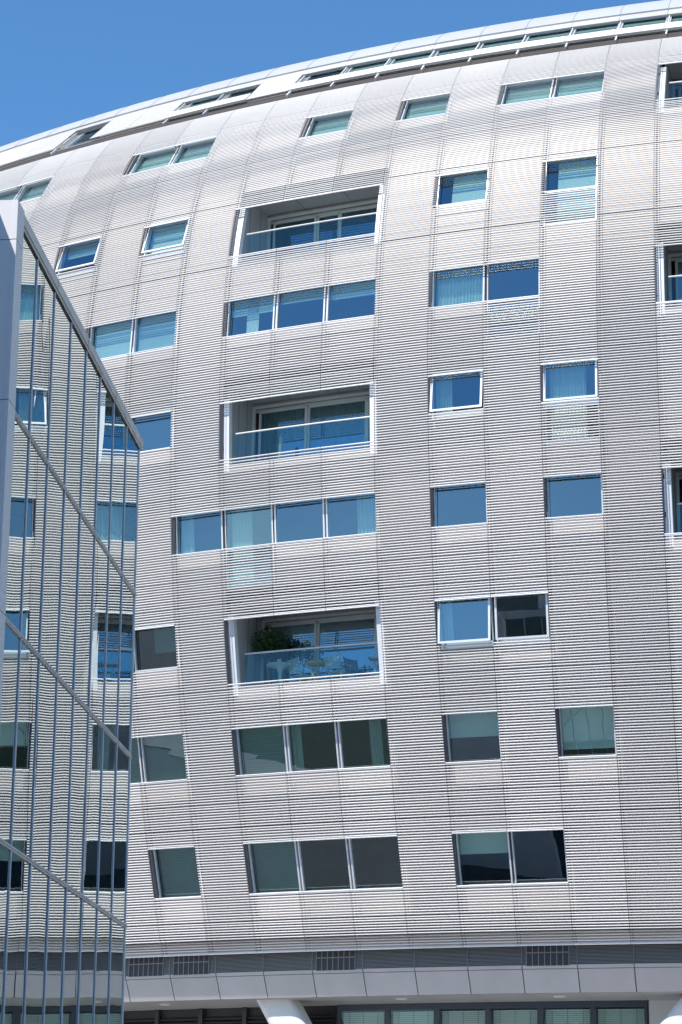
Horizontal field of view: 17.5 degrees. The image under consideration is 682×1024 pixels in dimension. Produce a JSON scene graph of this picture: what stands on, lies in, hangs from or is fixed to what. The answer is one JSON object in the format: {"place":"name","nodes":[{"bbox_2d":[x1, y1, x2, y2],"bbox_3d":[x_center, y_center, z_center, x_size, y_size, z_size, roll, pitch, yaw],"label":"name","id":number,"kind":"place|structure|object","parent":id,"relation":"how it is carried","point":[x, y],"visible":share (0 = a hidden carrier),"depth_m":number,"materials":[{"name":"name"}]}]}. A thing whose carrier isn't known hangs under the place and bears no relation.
{"place":"outdoors","nodes":[
{"label":"outdoors","id":0,"kind":"place"},
{"bbox_2d":[0,0,660,146],"label":"sky","id":1,"kind":"structure","parent":0,"point":[63,62],"materials":[{"name":"blue"}]},
{"label":"ground","id":2,"kind":"structure","parent":0,"visible":0},
{"bbox_2d":[0,200,142,1023],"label":"glass office building","id":3,"kind":"structure","parent":2,"relation":"on","point":[71,443],"depth_m":36.19,"materials":[{"name":"glass"}]},
{"bbox_2d":[0,0,681,1023],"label":"apartment building","id":4,"kind":"structure","parent":2,"relation":"on","point":[416,304],"depth_m":58.93,"materials":[{"name":"metal"}]},
{"bbox_2d":[0,186,25,199],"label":"window","id":5,"kind":"structure","parent":4,"relation":"in","point":[11,194],"depth_m":69.25,"materials":[{"name":"grey"}]},
{"bbox_2d":[16,175,60,203],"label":"window","id":6,"kind":"structure","parent":4,"relation":"in","point":[36,192],"depth_m":68.76,"materials":[{"name":"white glass"}]},
{"bbox_2d":[50,128,101,155],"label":"roof window","id":7,"kind":"structure","parent":4,"relation":"in","point":[85,137],"depth_m":71.47,"materials":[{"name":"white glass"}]},
{"bbox_2d":[55,235,103,277],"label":"window","id":8,"kind":"structure","parent":4,"relation":"in","point":[89,249],"depth_m":65.02,"materials":[{"name":"grey"}]},
{"bbox_2d":[88,317,134,359],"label":"window","id":9,"kind":"structure","parent":4,"relation":"in","point":[114,339],"depth_m":63.02,"materials":[{"name":"grey"}]},
{"bbox_2d":[130,735,143,782],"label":"window","id":10,"kind":"structure","parent":4,"relation":"in","point":[133,779],"depth_m":60.42,"materials":[{"name":"grey"}]},
{"bbox_2d":[130,409,174,451],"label":"window","id":11,"kind":"structure","parent":4,"relation":"in","point":[168,409],"depth_m":61.20,"materials":[{"name":"white glass"}]},
{"bbox_2d":[128,146,180,173],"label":"window","id":12,"kind":"structure","parent":4,"relation":"in","point":[164,160],"depth_m":66.57,"materials":[{"name":"grey"}]},
{"bbox_2d":[132,308,179,354],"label":"window","id":13,"kind":"structure","parent":4,"relation":"in","point":[155,332],"depth_m":62.38,"materials":[{"name":"blue glass"}]},
{"bbox_2d":[134,622,180,671],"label":"window","id":14,"kind":"structure","parent":4,"relation":"in","point":[170,630],"depth_m":60.20,"materials":[{"name":"grey glass"}]},
{"bbox_2d":[140,730,189,781],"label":"window","id":15,"kind":"structure","parent":4,"relation":"in","point":[155,772],"depth_m":60.01,"materials":[{"name":"grey glass"}]},
{"bbox_2d":[141,217,192,259],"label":"window","id":16,"kind":"structure","parent":4,"relation":"in","point":[172,237],"depth_m":63.63,"materials":[{"name":"grey"}]},
{"bbox_2d":[150,843,204,897],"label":"window","id":17,"kind":"structure","parent":4,"relation":"in","point":[176,870],"depth_m":59.93,"materials":[{"name":"grey"}]},
{"bbox_2d":[162,94,227,125],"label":"roof window","id":18,"kind":"structure","parent":4,"relation":"in","point":[193,108],"depth_m":68.51,"materials":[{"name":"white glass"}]},
{"bbox_2d":[171,136,222,163],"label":"window","id":19,"kind":"structure","parent":4,"relation":"in","point":[200,152],"depth_m":65.94,"materials":[{"name":"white glass"}]},
{"bbox_2d":[173,507,223,556],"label":"window","id":20,"kind":"structure","parent":4,"relation":"in","point":[188,546],"depth_m":60.30,"materials":[{"name":"grey"}]},
{"bbox_2d":[202,88,256,115],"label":"roof window","id":21,"kind":"structure","parent":4,"relation":"in","point":[239,97],"depth_m":67.86,"materials":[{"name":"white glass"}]},
{"bbox_2d":[123,1006,336,1023],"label":"windows","id":22,"kind":"structure","parent":4,"relation":"in","point":[316,1014],"depth_m":61.65,"materials":[{"name":"grey glass"}]},
{"bbox_2d":[224,501,275,587],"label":"window","id":23,"kind":"structure","parent":4,"relation":"in","point":[242,536],"depth_m":59.57,"materials":[{"name":"blue glass"}]},
{"bbox_2d":[224,292,276,338],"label":"window","id":24,"kind":"structure","parent":4,"relation":"in","point":[251,308],"depth_m":61.11,"materials":[{"name":"grey"}]},
{"bbox_2d":[233,722,289,774],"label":"window","id":25,"kind":"structure","parent":4,"relation":"in","point":[281,747],"depth_m":58.77,"materials":[{"name":"grey"}]},
{"bbox_2d":[251,624,287,685],"bbox_3d":[-1.946,4.008,59.812,0.993,1.976,0.972,1,-17,0],"label":"potted tree","id":26,"kind":"object","parent":4,"relation":"on","point":[268,643],"visible":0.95,"depth_m":59.82,"materials":[{"name":"green plant"}]},
{"bbox_2d":[245,837,302,893],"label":"window","id":27,"kind":"structure","parent":4,"relation":"in","point":[293,872],"depth_m":58.69,"materials":[{"name":"grey"}]},
{"bbox_2d":[266,662,292,684],"bbox_3d":[-1.630,4.445,59.128,0.760,0.740,0.760,-6,-19,22],"label":"pedestal table","id":28,"kind":"object","parent":4,"relation":"on","point":[280,667],"visible":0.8,"depth_m":59.10,"materials":[{"name":"grey plastic"}]},
{"bbox_2d":[278,436,282,457],"bbox_3d":[-1.655,-1.594,60.451,0.300,1.050,0.300,1,-17,0],"label":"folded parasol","id":29,"kind":"object","parent":4,"relation":"on","point":[280,449],"visible":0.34,"depth_m":60.48,"materials":[{"name":"fabric"}]},
{"bbox_2d":[287,648,301,683],"bbox_3d":[-1.273,4.382,60.085,0.400,1.450,0.046,-6,-22,22],"label":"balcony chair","id":30,"kind":"object","parent":4,"relation":"on","point":[291,655],"visible":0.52,"depth_m":60.17,"materials":[{"name":"brown wood"}]},
{"bbox_2d":[274,495,325,544],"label":"window","id":31,"kind":"structure","parent":4,"relation":"in","point":[323,500],"depth_m":58.79,"materials":[{"name":"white glass"}]},
{"bbox_2d":[287,656,313,682],"bbox_3d":[-1.082,4.369,59.088,0.544,0.884,0.524,13,-21,-34],"label":"balcony chair","id":32,"kind":"object","parent":4,"relation":"on","point":[301,675],"visible":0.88,"depth_m":59.02,"materials":[{"name":"grey plastic"}]},
{"bbox_2d":[275,284,326,330],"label":"window","id":33,"kind":"structure","parent":4,"relation":"in","point":[320,293],"depth_m":60.58,"materials":[{"name":"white glass"}]},
{"bbox_2d":[295,640,314,682],"bbox_3d":[-0.984,4.069,59.600,0.574,1.265,0.598,1,-17,0],"label":"potted plant","id":34,"kind":"object","parent":4,"relation":"on","point":[305,652],"visible":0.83,"depth_m":59.64,"materials":[{"name":"green plant"}]},
{"bbox_2d":[286,719,340,771],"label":"window","id":35,"kind":"structure","parent":4,"relation":"in","point":[296,729],"depth_m":58.39,"materials":[{"name":"white glass"}]},
{"bbox_2d":[304,660,326,680],"bbox_3d":[-0.679,4.352,58.699,0.600,0.706,0.600,-6,-19,22],"label":"folding table","id":36,"kind":"object","parent":4,"relation":"on","point":[314,663],"visible":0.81,"depth_m":58.75,"materials":[{"name":"yellow metal"}]},
{"bbox_2d":[286,68,349,97],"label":"roof window","id":37,"kind":"structure","parent":4,"relation":"in","point":[325,78],"depth_m":66.70,"materials":[{"name":"white glass"}]},
{"bbox_2d":[297,835,353,890],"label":"window","id":38,"kind":"structure","parent":4,"relation":"in","point":[346,840],"depth_m":57.98,"materials":[{"name":"white glass"}]},
{"bbox_2d":[321,656,334,680],"bbox_3d":[-0.361,4.294,59.275,0.457,0.962,0.475,1,-17,0],"label":"potted plant","id":39,"kind":"object","parent":4,"relation":"on","point":[327,667],"visible":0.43,"depth_m":59.26,"materials":[{"name":"green plant"}]},
{"bbox_2d":[302,110,355,137],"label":"window","id":40,"kind":"structure","parent":4,"relation":"in","point":[340,124],"depth_m":64.11,"materials":[{"name":"grey"}]},
{"bbox_2d":[324,652,350,678],"bbox_3d":[-0.087,4.233,58.598,0.524,0.884,0.544,-12,-22,35],"label":"balcony chair","id":41,"kind":"object","parent":4,"relation":"on","point":[338,672],"visible":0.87,"depth_m":58.52,"materials":[{"name":"grey plastic"}]},
{"bbox_2d":[325,489,378,538],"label":"window","id":42,"kind":"structure","parent":4,"relation":"in","point":[366,506],"depth_m":58.30,"materials":[{"name":"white glass"}]},
{"bbox_2d":[326,277,377,322],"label":"window","id":43,"kind":"structure","parent":4,"relation":"in","point":[363,288],"depth_m":60.04,"materials":[{"name":"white glass"}]},
{"bbox_2d":[343,656,370,679],"bbox_3d":[0.420,4.261,58.658,0.544,0.884,0.524,-16,-24,42],"label":"balcony chair","id":44,"kind":"object","parent":4,"relation":"on","point":[356,671],"visible":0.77,"depth_m":58.76,"materials":[{"name":"grey"}]},
{"bbox_2d":[330,59,391,88],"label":"roof window","id":45,"kind":"structure","parent":4,"relation":"in","point":[370,69],"depth_m":66.13,"materials":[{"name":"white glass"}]},
{"bbox_2d":[337,1004,386,1023],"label":"shop window","id":46,"kind":"structure","parent":4,"relation":"in","point":[372,1017],"depth_m":59.79,"materials":[{"name":"grey"}]},
{"bbox_2d":[337,714,392,767],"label":"window","id":47,"kind":"structure","parent":4,"relation":"in","point":[375,731],"depth_m":57.61,"materials":[{"name":"white glass"}]},
{"bbox_2d":[368,656,379,677],"bbox_3d":[0.950,4.183,58.067,0.520,0.706,0.520,-6,-19,22],"label":"folding table","id":48,"kind":"object","parent":4,"relation":"on","point":[373,658],"visible":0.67,"depth_m":58.07,"materials":[{"name":"silver metal"}]},
{"bbox_2d":[348,832,404,888],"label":"window","id":49,"kind":"structure","parent":4,"relation":"in","point":[349,840],"depth_m":57.62,"materials":[{"name":"white glass"}]},
{"bbox_2d":[375,51,435,80],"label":"roof window","id":50,"kind":"structure","parent":4,"relation":"in","point":[415,61],"depth_m":65.60,"materials":[{"name":"white glass"}]},
{"bbox_2d":[387,1003,435,1023],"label":"shop window","id":51,"kind":"structure","parent":4,"relation":"in","point":[398,1017],"depth_m":59.28,"materials":[{"name":"grey"}]},
{"bbox_2d":[398,94,451,120],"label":"window","id":52,"kind":"structure","parent":4,"relation":"in","point":[439,107],"depth_m":63.04,"materials":[{"name":"grey"}]},
{"bbox_2d":[420,44,480,71],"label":"roof window","id":53,"kind":"structure","parent":4,"relation":"in","point":[462,53],"depth_m":65.10,"materials":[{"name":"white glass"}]},
{"bbox_2d":[429,368,485,419],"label":"window","id":54,"kind":"structure","parent":4,"relation":"in","point":[443,383],"depth_m":58.06,"materials":[{"name":"grey"}]},
{"bbox_2d":[429,262,485,309],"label":"window","id":55,"kind":"structure","parent":4,"relation":"in","point":[460,286],"depth_m":58.96,"materials":[{"name":"grey"}]},
{"bbox_2d":[431,479,488,528],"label":"window","id":56,"kind":"structure","parent":4,"relation":"in","point":[433,525],"depth_m":57.31,"materials":[{"name":"grey"}]},
{"bbox_2d":[434,167,489,207],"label":"window","id":57,"kind":"structure","parent":4,"relation":"in","point":[469,187],"depth_m":60.18,"materials":[{"name":"grey"}]},
{"bbox_2d":[436,1002,487,1023],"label":"shop window","id":58,"kind":"structure","parent":4,"relation":"in","point":[448,1017],"depth_m":58.79,"materials":[{"name":"grey"}]},
{"bbox_2d":[436,593,494,648],"bbox_3d":[3.200,2.820,56.772,1.503,1.383,0.562,-5,-19,19],"label":"window","id":59,"kind":"structure","parent":4,"relation":"in","point":[447,605],"depth_m":56.72,"materials":[{"name":"grey"}]},
{"bbox_2d":[443,708,502,761],"bbox_3d":[3.364,5.708,56.488,1.489,1.364,0.492,-5,-19,19],"label":"window","id":60,"kind":"structure","parent":4,"relation":"in","point":[483,724],"depth_m":56.62,"materials":[{"name":"grey"}]},
{"bbox_2d":[453,828,513,884],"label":"window","id":61,"kind":"structure","parent":4,"relation":"in","point":[493,842],"depth_m":56.54,"materials":[{"name":"grey"}]},
{"bbox_2d":[467,37,524,63],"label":"roof window","id":62,"kind":"structure","parent":4,"relation":"in","point":[505,46],"depth_m":64.61,"materials":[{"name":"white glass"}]},
{"bbox_2d":[487,255,540,337],"bbox_3d":[4.535,-5.621,58.130,1.459,2.240,0.190,-5,-18,18],"label":"window","id":63,"kind":"structure","parent":4,"relation":"in","point":[539,256],"depth_m":58.23,"materials":[{"name":"white glass"}]},
{"bbox_2d":[488,1002,539,1023],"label":"shop window","id":64,"kind":"structure","parent":4,"relation":"in","point":[505,1016],"depth_m":58.30,"materials":[{"name":"teal glass"}]},
{"bbox_2d":[493,589,551,644],"bbox_3d":[4.611,2.686,56.218,1.446,1.354,0.408,-5,-18,18],"label":"window","id":65,"kind":"structure","parent":4,"relation":"in","point":[504,639],"depth_m":56.10,"materials":[{"name":"black glass"}]},
{"bbox_2d":[498,78,554,104],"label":"window","id":66,"kind":"structure","parent":4,"relation":"in","point":[539,92],"depth_m":62.05,"materials":[{"name":"grey"}]},
{"bbox_2d":[511,826,569,883],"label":"window","id":67,"kind":"structure","parent":4,"relation":"in","point":[512,839],"depth_m":56.02,"materials":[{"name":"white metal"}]},
{"bbox_2d":[516,29,571,56],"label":"roof window","id":68,"kind":"structure","parent":4,"relation":"in","point":[557,38],"depth_m":64.19,"materials":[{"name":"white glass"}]},
{"bbox_2d":[540,1001,592,1023],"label":"shop window","id":69,"kind":"structure","parent":4,"relation":"in","point":[552,1017],"depth_m":57.85,"materials":[{"name":"grey"}]},
{"bbox_2d":[541,154,598,225],"bbox_3d":[6.104,-8.549,58.956,1.514,2.143,0.618,-4,-18,16],"label":"window","id":70,"kind":"structure","parent":4,"relation":"in","point":[583,173],"depth_m":59.12,"materials":[{"name":"grey"}]},
{"bbox_2d":[541,357,601,443],"bbox_3d":[5.911,-2.856,56.858,1.516,2.206,0.510,-4,-18,17],"label":"window","id":71,"kind":"structure","parent":4,"relation":"in","point":[567,381],"depth_m":57.02,"materials":[{"name":"blue"}]},
{"bbox_2d":[544,469,603,519],"bbox_3d":[5.920,-0.442,56.274,1.512,1.205,0.276,-4,-18,17],"label":"window","id":72,"kind":"structure","parent":4,"relation":"in","point":[602,492],"depth_m":56.36,"materials":[{"name":"grey"}]},
{"bbox_2d":[552,72,605,97],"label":"window","id":73,"kind":"structure","parent":4,"relation":"in","point":[591,85],"depth_m":61.62,"materials":[{"name":"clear glass"}]},
{"bbox_2d":[556,703,617,756],"bbox_3d":[6.165,5.474,55.581,1.489,1.364,0.492,-4,-18,17],"label":"window","id":74,"kind":"structure","parent":4,"relation":"in","point":[582,727],"depth_m":55.70,"materials":[{"name":"teal"}]},
{"bbox_2d":[564,23,619,49],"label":"roof window","id":75,"kind":"structure","parent":4,"relation":"in","point":[606,31],"depth_m":63.75,"materials":[{"name":"white glass"}]},
{"bbox_2d":[593,1000,647,1023],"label":"shop window","id":76,"kind":"structure","parent":4,"relation":"in","point":[618,1016],"depth_m":57.41,"materials":[{"name":"teal glass"}]},
{"bbox_2d":[614,17,668,42],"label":"roof window","id":77,"kind":"structure","parent":4,"relation":"in","point":[652,25],"depth_m":63.35,"materials":[{"name":"white glass"}]},
{"bbox_2d":[664,15,681,36],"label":"roof window","id":78,"kind":"structure","parent":4,"relation":"in","point":[674,23],"depth_m":63.04,"materials":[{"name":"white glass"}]}
]}

